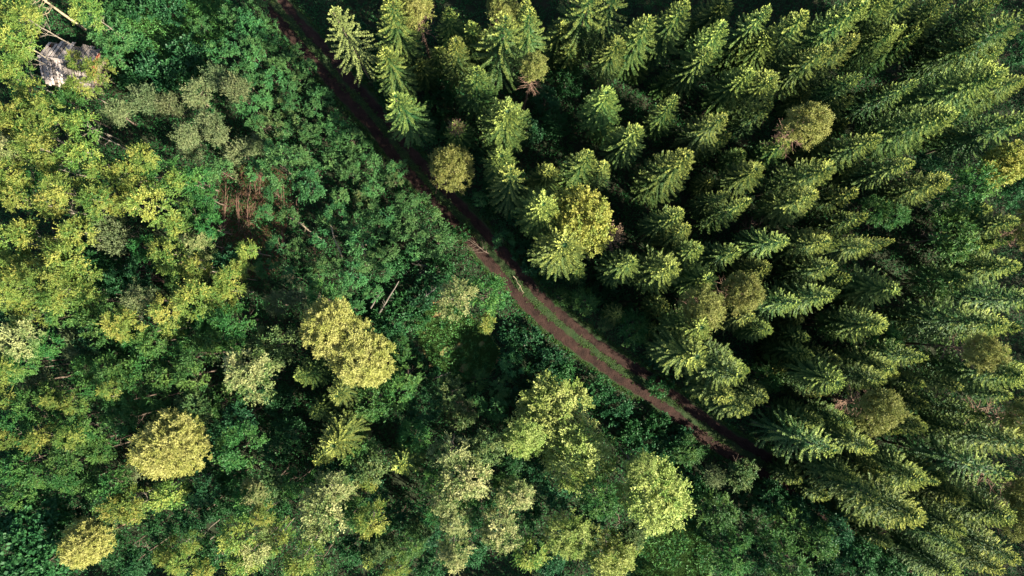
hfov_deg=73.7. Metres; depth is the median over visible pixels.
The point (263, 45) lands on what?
sapling
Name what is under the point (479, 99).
spruce tree
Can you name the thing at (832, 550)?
broadleaf tree
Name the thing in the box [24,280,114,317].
aspen tree
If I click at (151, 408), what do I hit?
broadleaf tree
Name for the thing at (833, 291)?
spruce tree
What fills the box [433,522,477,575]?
aspen tree
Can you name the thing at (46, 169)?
aspen tree
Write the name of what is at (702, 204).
spruce tree
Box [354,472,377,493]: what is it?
aspen tree
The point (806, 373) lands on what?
spruce tree
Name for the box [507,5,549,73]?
spruce tree
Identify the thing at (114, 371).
broadleaf tree
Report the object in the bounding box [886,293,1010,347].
spruce tree
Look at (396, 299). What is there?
bush
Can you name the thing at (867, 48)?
spruce tree
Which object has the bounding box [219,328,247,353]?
broadleaf tree
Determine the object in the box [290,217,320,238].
fallen log
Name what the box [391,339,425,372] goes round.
bush
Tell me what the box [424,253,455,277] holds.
bush
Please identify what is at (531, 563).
aspen tree
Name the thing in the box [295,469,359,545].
aspen tree
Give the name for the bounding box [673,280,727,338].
broadleaf tree
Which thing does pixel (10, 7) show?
aspen tree
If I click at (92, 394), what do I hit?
broadleaf tree
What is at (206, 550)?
broadleaf tree
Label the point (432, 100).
bush
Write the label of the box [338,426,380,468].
broadleaf tree
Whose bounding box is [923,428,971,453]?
spruce tree
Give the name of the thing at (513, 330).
bush
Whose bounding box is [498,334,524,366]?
bush
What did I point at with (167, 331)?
aspen tree
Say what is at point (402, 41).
spruce tree
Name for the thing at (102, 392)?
aspen tree
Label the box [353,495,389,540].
aspen tree
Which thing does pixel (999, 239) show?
spruce tree
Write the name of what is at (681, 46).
spruce tree
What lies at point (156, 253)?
aspen tree
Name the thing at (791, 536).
broadleaf tree
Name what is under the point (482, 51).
spruce tree
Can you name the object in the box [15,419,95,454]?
aspen tree
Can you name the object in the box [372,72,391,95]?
bush
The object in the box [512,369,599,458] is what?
birch tree
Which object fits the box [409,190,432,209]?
sapling
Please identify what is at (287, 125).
sapling
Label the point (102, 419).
broadleaf tree
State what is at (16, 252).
aspen tree
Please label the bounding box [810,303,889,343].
spruce tree
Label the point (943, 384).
spruce tree
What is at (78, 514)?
broadleaf tree
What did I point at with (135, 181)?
aspen tree
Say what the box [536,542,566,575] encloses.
broadleaf tree
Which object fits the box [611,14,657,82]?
spruce tree
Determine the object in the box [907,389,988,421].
spruce tree
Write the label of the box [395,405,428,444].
broadleaf tree
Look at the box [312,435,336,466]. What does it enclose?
spruce tree
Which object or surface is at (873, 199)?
broadleaf tree
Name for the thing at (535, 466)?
broadleaf tree
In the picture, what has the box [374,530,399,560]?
broadleaf tree
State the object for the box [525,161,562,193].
spruce tree
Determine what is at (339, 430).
spruce tree
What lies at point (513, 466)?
broadleaf tree
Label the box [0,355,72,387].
aspen tree
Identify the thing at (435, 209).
sapling
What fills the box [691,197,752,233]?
spruce tree
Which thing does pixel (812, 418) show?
spruce tree
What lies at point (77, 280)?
aspen tree
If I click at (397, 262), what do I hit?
bush
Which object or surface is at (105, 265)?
broadleaf tree
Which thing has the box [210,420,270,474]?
broadleaf tree
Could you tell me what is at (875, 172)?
spruce tree
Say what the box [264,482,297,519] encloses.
broadleaf tree
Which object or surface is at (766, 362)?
spruce tree
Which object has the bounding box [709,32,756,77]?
spruce tree
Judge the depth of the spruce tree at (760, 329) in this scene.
67.26 m
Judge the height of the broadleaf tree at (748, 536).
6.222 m
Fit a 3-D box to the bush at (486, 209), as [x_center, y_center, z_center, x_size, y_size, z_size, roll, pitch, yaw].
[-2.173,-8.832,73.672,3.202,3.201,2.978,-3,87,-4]
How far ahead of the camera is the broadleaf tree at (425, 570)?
67.01 m
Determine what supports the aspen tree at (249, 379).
on the ground at (400, 480)
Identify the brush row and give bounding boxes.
[215,179,236,261]
[230,171,251,240]
[239,179,260,242]
[251,167,263,213]
[274,223,287,260]
[275,177,288,210]
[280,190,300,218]
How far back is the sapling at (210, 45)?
71.17 m
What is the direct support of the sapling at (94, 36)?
on the meadow
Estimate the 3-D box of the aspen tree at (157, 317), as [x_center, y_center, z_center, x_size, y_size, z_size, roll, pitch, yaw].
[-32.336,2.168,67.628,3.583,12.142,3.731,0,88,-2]
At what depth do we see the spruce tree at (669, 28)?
64.95 m
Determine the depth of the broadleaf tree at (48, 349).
65.24 m
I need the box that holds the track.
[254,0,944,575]
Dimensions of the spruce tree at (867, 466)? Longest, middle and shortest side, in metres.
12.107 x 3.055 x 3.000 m
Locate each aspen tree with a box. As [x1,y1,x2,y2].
[0,0,62,40]
[0,19,71,73]
[0,49,74,104]
[0,102,63,143]
[0,127,64,165]
[0,148,66,195]
[0,176,76,214]
[0,223,54,259]
[0,250,38,279]
[0,253,32,291]
[0,274,70,304]
[0,283,48,312]
[0,313,72,362]
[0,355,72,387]
[0,384,62,412]
[0,421,60,450]
[1,0,74,45]
[2,121,87,172]
[3,37,65,74]
[3,215,78,254]
[4,113,91,154]
[4,291,78,329]
[9,76,84,119]
[11,92,58,119]
[11,254,48,286]
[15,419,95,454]
[19,258,89,293]
[24,94,118,139]
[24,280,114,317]
[25,152,97,180]
[30,188,88,221]
[35,233,97,260]
[37,171,115,205]
[37,386,86,411]
[39,236,117,275]
[43,272,96,308]
[50,414,124,451]
[52,136,127,175]
[53,212,122,251]
[53,251,107,292]
[56,72,106,103]
[57,393,120,415]
[62,48,84,74]
[63,107,128,149]
[67,0,123,37]
[67,279,121,308]
[70,181,153,224]
[81,56,118,88]
[82,155,140,186]
[94,486,156,524]
[95,303,156,342]
[96,376,155,401]
[100,186,157,217]
[106,159,166,190]
[112,482,174,528]
[117,170,159,193]
[119,181,183,230]
[124,140,181,173]
[143,471,207,514]
[144,235,202,277]
[144,290,193,329]
[150,530,201,567]
[157,313,195,340]
[161,212,190,241]
[162,165,204,194]
[164,536,213,575]
[168,276,226,322]
[177,518,220,556]
[178,252,215,284]
[179,231,223,261]
[192,552,223,575]
[201,285,240,309]
[211,265,256,290]
[211,291,245,316]
[212,277,253,304]
[214,512,259,556]
[216,345,285,406]
[219,522,278,575]
[226,257,258,281]
[227,515,289,573]
[233,238,272,259]
[240,472,285,506]
[249,501,280,528]
[261,512,296,557]
[279,530,326,575]
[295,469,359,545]
[317,467,356,508]
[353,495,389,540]
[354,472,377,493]
[382,548,410,575]
[426,430,471,472]
[426,477,469,523]
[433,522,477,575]
[436,275,479,323]
[436,446,492,500]
[436,491,471,541]
[475,312,496,334]
[476,498,524,555]
[493,475,535,510]
[509,528,553,572]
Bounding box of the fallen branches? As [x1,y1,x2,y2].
[454,227,488,253]
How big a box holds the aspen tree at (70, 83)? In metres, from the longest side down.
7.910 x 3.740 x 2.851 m
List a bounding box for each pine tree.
[56,515,138,570]
[126,406,212,480]
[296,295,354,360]
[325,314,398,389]
[397,0,436,57]
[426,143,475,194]
[485,0,519,31]
[516,51,549,109]
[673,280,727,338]
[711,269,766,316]
[754,100,836,160]
[806,386,911,438]
[894,332,1013,373]
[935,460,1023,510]
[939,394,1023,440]
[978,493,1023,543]
[993,208,1023,251]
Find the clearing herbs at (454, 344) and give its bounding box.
[416,306,494,383]
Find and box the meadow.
[94,0,239,69]
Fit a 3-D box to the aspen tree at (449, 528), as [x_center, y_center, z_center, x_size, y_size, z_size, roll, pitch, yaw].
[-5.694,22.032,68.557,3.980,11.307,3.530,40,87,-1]
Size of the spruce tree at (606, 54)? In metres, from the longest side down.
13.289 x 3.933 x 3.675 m
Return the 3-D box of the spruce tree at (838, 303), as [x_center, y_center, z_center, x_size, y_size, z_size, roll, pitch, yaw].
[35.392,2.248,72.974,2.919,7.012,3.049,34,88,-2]
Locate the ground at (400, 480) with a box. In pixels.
[0,0,1023,575]
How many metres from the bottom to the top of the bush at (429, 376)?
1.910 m
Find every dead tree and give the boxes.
[31,0,86,30]
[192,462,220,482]
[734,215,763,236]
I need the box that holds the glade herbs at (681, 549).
[631,523,713,575]
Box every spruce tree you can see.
[293,356,336,388]
[307,392,340,421]
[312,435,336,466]
[318,403,371,459]
[325,5,382,87]
[326,373,366,406]
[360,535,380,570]
[374,45,421,103]
[375,0,425,72]
[384,91,437,148]
[388,437,427,476]
[410,57,439,93]
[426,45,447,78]
[435,6,466,48]
[439,35,476,92]
[443,118,476,155]
[455,65,497,125]
[458,20,484,65]
[469,10,530,94]
[475,29,494,59]
[475,96,532,155]
[481,144,520,188]
[486,162,533,219]
[507,0,539,61]
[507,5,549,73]
[511,185,561,239]
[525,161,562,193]
[527,223,588,281]
[540,20,573,71]
[548,0,604,67]
[552,39,582,81]
[556,148,597,192]
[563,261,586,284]
[575,85,623,139]
[577,0,627,66]
[582,159,610,196]
[586,34,628,86]
[589,121,615,145]
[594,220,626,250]
[594,248,640,288]
[598,121,645,169]
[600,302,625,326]
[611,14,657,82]
[623,53,649,85]
[629,245,681,295]
[630,147,694,209]
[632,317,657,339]
[634,204,684,246]
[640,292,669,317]
[641,0,690,71]
[642,95,678,142]
[644,322,709,379]
[647,69,679,99]
[650,222,691,252]
[652,304,713,344]
[659,239,703,271]
[660,46,714,99]
[667,260,718,299]
[670,112,728,160]
[671,143,701,166]
[672,19,729,89]
[674,18,698,54]
[680,337,746,393]
[683,0,733,49]
[683,371,734,405]
[685,190,730,217]
[687,173,715,198]
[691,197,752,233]
[695,133,731,163]
[695,240,740,272]
[697,63,756,119]
[701,384,752,419]
[707,299,755,335]
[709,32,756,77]
[711,3,772,74]
[715,68,780,123]
[715,147,746,172]
[715,159,765,200]
[718,359,749,373]
[721,25,778,77]
[723,101,773,141]
[723,256,772,283]
[726,224,789,260]
[727,314,772,342]
[729,374,768,407]
[739,282,801,321]
[743,9,809,75]
[745,138,790,170]
[749,404,840,462]
[750,185,819,229]
[753,351,787,378]
[754,157,836,200]
[758,334,814,364]
[763,43,832,101]
[764,277,834,319]
[765,396,824,430]
[766,228,831,268]
[766,455,802,484]
[768,321,810,345]
[769,252,838,290]
[770,310,804,326]
[773,86,811,119]
[773,353,846,396]
[775,0,871,71]
[777,33,860,98]
[779,380,830,399]
[785,225,832,252]
[787,470,829,502]
[788,139,824,166]
[790,339,842,365]
[791,443,857,482]
[793,449,882,504]
[795,396,853,431]
[797,284,840,305]
[801,407,879,456]
[804,72,862,108]
[804,94,854,125]
[804,184,858,217]
[805,209,868,236]
[806,269,850,289]
[807,132,882,172]
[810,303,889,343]
[813,231,872,264]
[813,238,840,255]
[814,350,887,396]
[816,490,863,524]
[818,161,860,187]
[818,464,927,529]
[820,0,894,56]
[820,116,849,141]
[820,297,861,316]
[826,234,894,263]
[828,24,901,76]
[828,263,901,311]
[828,447,885,474]
[830,344,897,377]
[835,156,915,195]
[839,79,918,125]
[842,515,894,548]
[843,443,930,492]
[845,336,928,366]
[845,361,900,381]
[846,24,906,69]
[846,101,959,164]
[847,405,928,435]
[850,411,901,437]
[851,84,890,112]
[853,0,915,36]
[854,25,922,78]
[857,170,952,213]
[865,323,908,344]
[866,383,930,410]
[869,58,1009,125]
[870,366,926,390]
[876,450,940,486]
[878,307,920,328]
[881,0,951,53]
[881,443,948,481]
[881,527,963,575]
[884,0,1001,63]
[884,427,1016,486]
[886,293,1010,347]
[887,483,967,537]
[888,515,964,553]
[890,9,941,60]
[890,37,981,82]
[892,130,937,155]
[896,363,964,394]
[898,260,974,299]
[900,8,1023,91]
[900,466,969,505]
[904,406,966,435]
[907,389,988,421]
[909,342,1023,397]
[911,478,1017,529]
[913,530,1006,575]
[914,278,1023,321]
[914,404,1023,460]
[917,109,1023,163]
[919,327,978,345]
[920,46,1003,87]
[920,209,1020,246]
[921,14,1019,79]
[921,126,967,152]
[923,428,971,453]
[927,200,992,228]
[928,254,1007,281]
[929,508,1022,566]
[932,234,997,263]
[934,232,1015,258]
[938,250,1022,287]
[947,337,1011,357]
[949,92,999,124]
[952,313,1023,339]
[960,380,1013,405]
[961,74,1023,115]
[965,474,1023,509]
[969,77,1023,114]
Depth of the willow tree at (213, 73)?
70.22 m
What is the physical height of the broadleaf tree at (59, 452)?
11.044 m
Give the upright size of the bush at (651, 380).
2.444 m
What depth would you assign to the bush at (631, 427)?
73.37 m
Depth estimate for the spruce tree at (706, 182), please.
73.02 m
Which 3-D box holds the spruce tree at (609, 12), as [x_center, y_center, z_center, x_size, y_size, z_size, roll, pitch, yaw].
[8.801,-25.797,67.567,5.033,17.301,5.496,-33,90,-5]
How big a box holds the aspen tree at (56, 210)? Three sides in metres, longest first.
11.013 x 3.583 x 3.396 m
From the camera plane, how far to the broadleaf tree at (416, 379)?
67.63 m
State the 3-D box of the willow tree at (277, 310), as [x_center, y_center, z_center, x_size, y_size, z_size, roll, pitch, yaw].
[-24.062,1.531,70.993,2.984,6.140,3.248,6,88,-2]
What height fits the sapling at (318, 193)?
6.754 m
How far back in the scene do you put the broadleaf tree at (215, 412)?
67.40 m
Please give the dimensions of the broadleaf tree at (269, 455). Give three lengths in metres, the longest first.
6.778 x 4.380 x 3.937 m
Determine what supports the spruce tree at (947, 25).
on the ground at (400, 480)
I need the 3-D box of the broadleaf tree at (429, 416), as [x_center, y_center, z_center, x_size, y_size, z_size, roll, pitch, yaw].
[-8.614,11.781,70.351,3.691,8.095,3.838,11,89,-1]
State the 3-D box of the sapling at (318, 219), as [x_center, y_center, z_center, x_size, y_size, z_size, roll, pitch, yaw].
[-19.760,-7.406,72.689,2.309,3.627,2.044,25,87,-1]
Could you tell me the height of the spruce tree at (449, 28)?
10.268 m
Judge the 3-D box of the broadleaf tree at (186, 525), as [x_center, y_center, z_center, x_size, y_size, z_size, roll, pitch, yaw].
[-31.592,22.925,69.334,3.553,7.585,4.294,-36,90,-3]
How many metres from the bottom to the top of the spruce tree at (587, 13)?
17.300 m
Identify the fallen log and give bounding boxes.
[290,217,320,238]
[329,221,341,256]
[378,281,398,314]
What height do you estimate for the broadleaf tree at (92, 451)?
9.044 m
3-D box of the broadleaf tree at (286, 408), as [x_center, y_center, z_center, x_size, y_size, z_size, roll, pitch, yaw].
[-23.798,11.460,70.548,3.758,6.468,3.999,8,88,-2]
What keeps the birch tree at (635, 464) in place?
on the ground at (400, 480)
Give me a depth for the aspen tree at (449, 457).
63.72 m
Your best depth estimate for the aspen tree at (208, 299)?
64.77 m
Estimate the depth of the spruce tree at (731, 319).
66.97 m
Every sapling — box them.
[82,8,125,46]
[99,43,130,68]
[102,18,142,52]
[187,14,212,35]
[203,158,234,184]
[205,39,233,65]
[217,30,242,56]
[218,4,243,28]
[227,59,257,83]
[234,93,263,115]
[235,7,266,42]
[238,34,263,60]
[238,72,259,97]
[240,44,266,70]
[243,0,268,19]
[244,113,267,133]
[244,158,269,181]
[249,26,268,46]
[250,70,266,87]
[252,109,285,141]
[253,258,279,279]
[254,203,272,220]
[256,88,274,109]
[257,14,279,39]
[258,43,277,67]
[260,145,299,188]
[261,181,283,202]
[262,65,285,90]
[262,138,288,161]
[264,233,285,254]
[266,55,286,74]
[268,33,288,52]
[271,118,298,139]
[273,93,296,117]
[275,206,300,227]
[276,52,299,76]
[278,72,296,92]
[280,91,303,112]
[281,265,302,288]
[282,42,303,60]
[285,237,305,258]
[288,70,314,91]
[289,107,312,132]
[289,144,313,166]
[292,168,326,205]
[298,122,317,142]
[299,58,317,73]
[303,98,322,117]
[303,159,323,184]
[305,253,326,275]
[305,263,326,285]
[307,85,335,108]
[308,228,329,248]
[309,124,336,149]
[313,210,335,228]
[316,111,343,129]
[317,255,344,278]
[320,148,344,171]
[323,201,347,223]
[325,120,347,139]
[329,137,345,159]
[329,186,349,207]
[329,281,351,298]
[334,159,361,183]
[338,126,365,154]
[338,211,362,236]
[338,259,368,289]
[340,145,362,170]
[342,297,366,316]
[345,225,377,260]
[351,179,374,207]
[353,256,373,274]
[354,151,382,178]
[355,138,373,158]
[356,197,381,219]
[360,176,384,198]
[361,212,390,235]
[362,283,384,302]
[365,245,390,266]
[374,261,395,282]
[375,168,394,190]
[375,234,401,260]
[376,204,397,228]
[385,170,403,190]
[386,159,408,178]
[389,221,413,241]
[393,190,418,210]
[393,200,420,232]
[402,222,429,245]
[404,240,425,260]
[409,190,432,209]
[414,219,457,259]
[420,206,444,225]
[464,391,488,416]
[471,191,489,206]
[482,396,508,420]
[488,374,511,401]
[490,229,515,250]
[498,350,525,377]
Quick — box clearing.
[414,300,500,384]
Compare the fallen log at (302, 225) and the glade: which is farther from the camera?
the glade
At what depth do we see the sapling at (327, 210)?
70.81 m
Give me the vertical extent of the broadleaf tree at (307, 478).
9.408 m
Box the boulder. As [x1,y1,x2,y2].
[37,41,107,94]
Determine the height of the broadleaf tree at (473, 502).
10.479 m
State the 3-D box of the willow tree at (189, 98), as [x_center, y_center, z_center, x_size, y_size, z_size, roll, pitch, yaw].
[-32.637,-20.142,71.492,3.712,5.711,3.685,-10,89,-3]
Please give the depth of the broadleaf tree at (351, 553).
68.07 m
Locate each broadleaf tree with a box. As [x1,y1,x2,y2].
[0,306,58,337]
[0,344,61,385]
[0,372,55,403]
[0,406,64,447]
[0,446,64,492]
[0,471,76,513]
[0,491,24,526]
[0,507,55,575]
[1,552,54,575]
[5,347,73,377]
[5,385,78,427]
[6,493,86,555]
[14,166,74,196]
[16,457,85,492]
[20,531,77,575]
[25,481,83,534]
[30,327,93,360]
[31,374,96,412]
[39,297,101,328]
[43,435,115,476]
[44,403,104,434]
[44,454,115,494]
[48,245,106,282]
[49,88,111,129]
[55,504,89,540]
[64,404,131,443]
[65,462,125,499]
[67,353,116,387]
[69,371,110,404]
[71,302,140,351]
[71,324,116,354]
[74,284,121,316]
[78,431,132,469]
[78,470,122,517]
[84,513,120,545]
[85,249,124,284]
[85,255,124,295]
[85,432,131,465]
[86,464,146,515]
[89,330,137,362]
[90,349,130,380]
[94,355,154,390]
[98,265,141,298]
[98,386,153,418]
[99,529,144,572]
[104,404,161,435]
[109,389,162,416]
[110,318,160,353]
[117,536,169,575]
[118,253,156,291]
[118,362,168,393]
[122,346,175,381]
[126,234,163,263]
[132,324,175,359]
[136,384,183,414]
[140,155,186,187]
[140,359,183,394]
[141,503,185,542]
[160,336,194,365]
[164,268,205,291]
[169,216,206,250]
[169,358,217,394]
[170,504,214,539]
[172,390,226,432]
[176,196,207,221]
[176,336,228,375]
[178,469,224,507]
[179,165,219,197]
[179,320,217,353]
[185,184,224,212]
[189,532,231,573]
[190,209,232,243]
[190,440,222,481]
[191,302,235,338]
[192,325,235,355]
[200,408,240,451]
[201,480,237,521]
[202,382,247,420]
[206,300,260,345]
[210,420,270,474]
[211,242,240,271]
[213,466,252,496]
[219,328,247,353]
[221,399,261,437]
[230,479,271,523]
[243,368,281,403]
[244,323,302,370]
[247,462,294,506]
[251,430,293,465]
[257,381,296,420]
[260,468,288,502]
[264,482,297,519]
[267,415,311,454]
[279,464,316,499]
[302,544,334,575]
[304,277,344,310]
[317,453,353,477]
[329,455,359,483]
[336,531,368,566]
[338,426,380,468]
[340,491,370,533]
[350,380,398,423]
[350,440,390,486]
[357,478,391,509]
[365,503,397,543]
[367,534,393,563]
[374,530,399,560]
[380,371,418,415]
[380,498,417,534]
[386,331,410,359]
[388,352,424,392]
[390,520,429,562]
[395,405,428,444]
[396,415,433,455]
[404,508,442,553]
[408,386,444,425]
[408,512,436,540]
[412,546,447,575]
[417,490,444,528]
[421,465,453,497]
[429,371,466,413]
[445,396,478,433]
[451,482,480,508]
[454,529,489,569]
[461,494,499,531]
[465,272,512,318]
[466,427,508,466]
[492,471,522,503]
[495,437,532,478]
[509,496,543,532]
[517,453,553,485]
[520,117,545,148]
[530,84,561,114]
[535,473,574,512]
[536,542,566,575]
[538,106,572,141]
[546,63,584,101]
[546,182,617,257]
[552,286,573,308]
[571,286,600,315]
[572,503,606,538]
[575,472,626,522]
[614,512,646,551]
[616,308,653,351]
[671,432,709,466]
[693,488,740,535]
[709,537,755,575]
[722,454,759,493]
[723,523,754,551]
[741,501,781,551]
[749,354,786,394]
[753,475,790,518]
[759,539,814,575]
[766,496,811,545]
[785,492,818,527]
[795,514,839,563]
[805,311,840,342]
[808,500,856,550]
[811,502,839,533]
[818,530,861,563]
[839,529,882,575]
[849,322,905,361]
[851,200,911,231]
[855,542,911,575]
[856,194,891,227]
[888,152,952,181]
[890,259,965,301]
[896,204,983,264]
[910,158,1008,216]
[945,98,969,128]
[954,139,1023,188]
[964,176,1023,210]
[974,30,1023,67]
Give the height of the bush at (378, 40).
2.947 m
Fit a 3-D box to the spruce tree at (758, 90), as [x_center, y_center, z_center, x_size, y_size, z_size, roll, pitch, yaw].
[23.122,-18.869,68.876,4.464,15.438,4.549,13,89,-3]
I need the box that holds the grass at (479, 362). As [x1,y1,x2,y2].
[97,0,911,575]
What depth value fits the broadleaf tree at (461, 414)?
69.16 m
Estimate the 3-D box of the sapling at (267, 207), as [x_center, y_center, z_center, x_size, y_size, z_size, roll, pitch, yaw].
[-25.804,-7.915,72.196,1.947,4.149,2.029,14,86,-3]
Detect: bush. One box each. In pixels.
[103,0,143,25]
[112,58,147,94]
[116,30,154,63]
[131,0,167,21]
[132,49,169,86]
[147,57,185,95]
[154,0,188,27]
[165,32,211,71]
[175,56,208,92]
[337,17,366,43]
[358,30,385,64]
[360,47,381,76]
[362,307,389,330]
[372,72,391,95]
[374,307,410,339]
[380,94,393,114]
[384,290,417,319]
[386,248,418,277]
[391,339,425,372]
[399,284,432,317]
[404,303,431,330]
[409,258,442,279]
[414,265,450,299]
[419,106,446,145]
[419,363,441,388]
[421,88,453,118]
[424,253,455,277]
[432,74,463,105]
[452,224,471,241]
[469,140,490,163]
[478,196,504,219]
[479,178,506,197]
[497,206,520,228]
[497,319,518,344]
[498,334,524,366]
[500,374,528,410]
[509,236,530,262]
[515,325,543,356]
[520,250,541,277]
[526,362,555,386]
[535,344,568,374]
[536,272,558,292]
[552,358,580,388]
[556,262,576,286]
[578,274,608,305]
[582,374,616,406]
[599,393,633,427]
[608,418,642,448]
[624,426,658,456]
[641,408,671,440]
[644,369,674,398]
[646,346,666,370]
[649,431,680,466]
[664,424,695,451]
[676,461,706,492]
[683,481,709,516]
[698,520,726,546]
[738,479,768,516]
[744,535,778,575]
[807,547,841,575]
[842,547,881,575]
[878,553,909,575]
[892,555,922,575]
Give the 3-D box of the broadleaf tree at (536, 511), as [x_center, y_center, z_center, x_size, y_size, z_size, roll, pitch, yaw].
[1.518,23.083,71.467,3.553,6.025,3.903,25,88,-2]
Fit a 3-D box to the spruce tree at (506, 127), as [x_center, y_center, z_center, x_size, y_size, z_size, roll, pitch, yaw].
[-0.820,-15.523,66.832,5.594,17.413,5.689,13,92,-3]
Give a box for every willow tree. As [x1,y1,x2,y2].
[9,357,72,400]
[48,324,97,363]
[84,210,141,256]
[96,97,137,128]
[116,274,167,315]
[117,457,149,490]
[123,81,160,116]
[152,85,190,121]
[166,121,203,152]
[176,138,206,163]
[179,75,212,111]
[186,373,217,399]
[191,107,226,135]
[199,60,227,91]
[200,119,230,149]
[219,71,253,105]
[219,133,259,181]
[246,132,270,156]
[261,288,288,317]
[283,287,310,312]
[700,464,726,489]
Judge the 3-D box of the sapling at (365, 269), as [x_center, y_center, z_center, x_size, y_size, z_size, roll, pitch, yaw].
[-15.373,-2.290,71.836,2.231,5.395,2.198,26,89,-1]
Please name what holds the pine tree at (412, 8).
on the ground at (400, 480)
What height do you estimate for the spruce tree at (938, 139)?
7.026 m
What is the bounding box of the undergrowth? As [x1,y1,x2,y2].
[0,0,1023,575]
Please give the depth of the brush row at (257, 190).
73.57 m
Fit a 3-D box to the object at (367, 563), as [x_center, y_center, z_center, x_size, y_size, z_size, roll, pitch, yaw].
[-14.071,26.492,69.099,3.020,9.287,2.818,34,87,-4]
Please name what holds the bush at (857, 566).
on the ground at (400, 480)
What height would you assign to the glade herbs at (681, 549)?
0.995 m
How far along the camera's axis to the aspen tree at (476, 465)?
62.72 m
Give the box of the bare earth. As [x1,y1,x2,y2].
[214,162,293,280]
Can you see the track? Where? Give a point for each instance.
(502, 262)
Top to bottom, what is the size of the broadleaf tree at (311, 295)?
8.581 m
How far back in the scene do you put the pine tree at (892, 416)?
61.88 m
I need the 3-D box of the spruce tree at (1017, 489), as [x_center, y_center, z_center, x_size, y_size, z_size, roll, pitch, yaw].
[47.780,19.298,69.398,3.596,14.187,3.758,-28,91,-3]
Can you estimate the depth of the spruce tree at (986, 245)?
69.86 m
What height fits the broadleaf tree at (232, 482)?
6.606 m
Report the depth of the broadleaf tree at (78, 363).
65.48 m
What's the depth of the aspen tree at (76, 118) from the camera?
63.80 m
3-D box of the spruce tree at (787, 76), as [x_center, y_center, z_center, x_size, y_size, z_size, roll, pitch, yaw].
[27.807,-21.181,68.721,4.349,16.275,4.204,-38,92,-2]
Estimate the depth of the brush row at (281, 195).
73.55 m
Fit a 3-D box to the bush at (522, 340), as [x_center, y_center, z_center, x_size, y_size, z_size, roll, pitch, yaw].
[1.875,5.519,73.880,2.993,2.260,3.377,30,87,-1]
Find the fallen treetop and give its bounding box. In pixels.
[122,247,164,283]
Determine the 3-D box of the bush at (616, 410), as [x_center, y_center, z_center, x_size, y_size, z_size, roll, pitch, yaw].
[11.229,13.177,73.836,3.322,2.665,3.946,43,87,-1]
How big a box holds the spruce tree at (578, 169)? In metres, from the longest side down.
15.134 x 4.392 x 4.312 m
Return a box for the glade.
[626,518,714,575]
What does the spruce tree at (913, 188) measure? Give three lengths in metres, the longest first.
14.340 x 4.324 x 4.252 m
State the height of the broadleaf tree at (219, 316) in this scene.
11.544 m
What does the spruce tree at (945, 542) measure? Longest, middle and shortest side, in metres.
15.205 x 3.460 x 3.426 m
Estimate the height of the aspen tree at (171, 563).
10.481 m
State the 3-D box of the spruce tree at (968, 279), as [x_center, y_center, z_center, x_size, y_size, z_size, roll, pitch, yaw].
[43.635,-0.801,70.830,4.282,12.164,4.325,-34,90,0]
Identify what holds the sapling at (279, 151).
on the ground at (400, 480)
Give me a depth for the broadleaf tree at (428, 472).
66.18 m
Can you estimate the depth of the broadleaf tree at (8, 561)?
62.62 m
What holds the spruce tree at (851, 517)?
on the ground at (400, 480)
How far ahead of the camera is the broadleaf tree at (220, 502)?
68.40 m
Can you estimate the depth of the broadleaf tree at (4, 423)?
63.35 m
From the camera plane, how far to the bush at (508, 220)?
73.61 m
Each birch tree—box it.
[497,415,547,459]
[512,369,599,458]
[535,417,619,497]
[539,504,600,560]
[581,522,644,575]
[609,448,696,538]
[617,446,657,483]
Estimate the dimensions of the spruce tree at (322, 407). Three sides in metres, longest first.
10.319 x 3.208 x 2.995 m
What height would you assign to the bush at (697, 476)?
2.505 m
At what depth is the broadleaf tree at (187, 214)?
67.43 m
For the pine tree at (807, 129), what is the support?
on the ground at (400, 480)
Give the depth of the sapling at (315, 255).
71.24 m
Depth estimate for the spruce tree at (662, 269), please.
64.87 m
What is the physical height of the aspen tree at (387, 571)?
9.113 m
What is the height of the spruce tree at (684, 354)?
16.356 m
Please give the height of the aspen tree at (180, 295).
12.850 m
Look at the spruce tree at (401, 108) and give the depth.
65.71 m
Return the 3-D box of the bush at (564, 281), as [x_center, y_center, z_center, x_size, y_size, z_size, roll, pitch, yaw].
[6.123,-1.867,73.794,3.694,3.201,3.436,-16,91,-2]
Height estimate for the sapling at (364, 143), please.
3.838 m
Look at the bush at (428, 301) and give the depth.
73.00 m
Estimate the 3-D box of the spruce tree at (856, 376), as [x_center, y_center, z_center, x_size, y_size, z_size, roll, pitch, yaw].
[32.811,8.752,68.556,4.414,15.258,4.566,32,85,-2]
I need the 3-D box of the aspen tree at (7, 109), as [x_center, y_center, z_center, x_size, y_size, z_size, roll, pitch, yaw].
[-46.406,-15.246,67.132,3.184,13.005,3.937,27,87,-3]
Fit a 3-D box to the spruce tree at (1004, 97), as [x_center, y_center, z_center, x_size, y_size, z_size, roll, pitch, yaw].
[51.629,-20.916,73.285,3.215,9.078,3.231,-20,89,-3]
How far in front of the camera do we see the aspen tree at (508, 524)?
63.87 m
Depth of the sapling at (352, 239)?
69.59 m
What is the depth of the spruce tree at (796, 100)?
73.27 m
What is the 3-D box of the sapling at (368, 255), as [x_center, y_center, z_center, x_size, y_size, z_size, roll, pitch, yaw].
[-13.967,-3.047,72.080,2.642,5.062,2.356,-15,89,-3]
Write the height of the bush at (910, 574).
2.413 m
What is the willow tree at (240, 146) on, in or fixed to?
on the ground at (400, 480)
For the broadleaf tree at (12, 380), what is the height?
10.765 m
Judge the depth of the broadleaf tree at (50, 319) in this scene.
64.26 m
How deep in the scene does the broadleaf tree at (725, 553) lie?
70.47 m
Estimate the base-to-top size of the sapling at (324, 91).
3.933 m

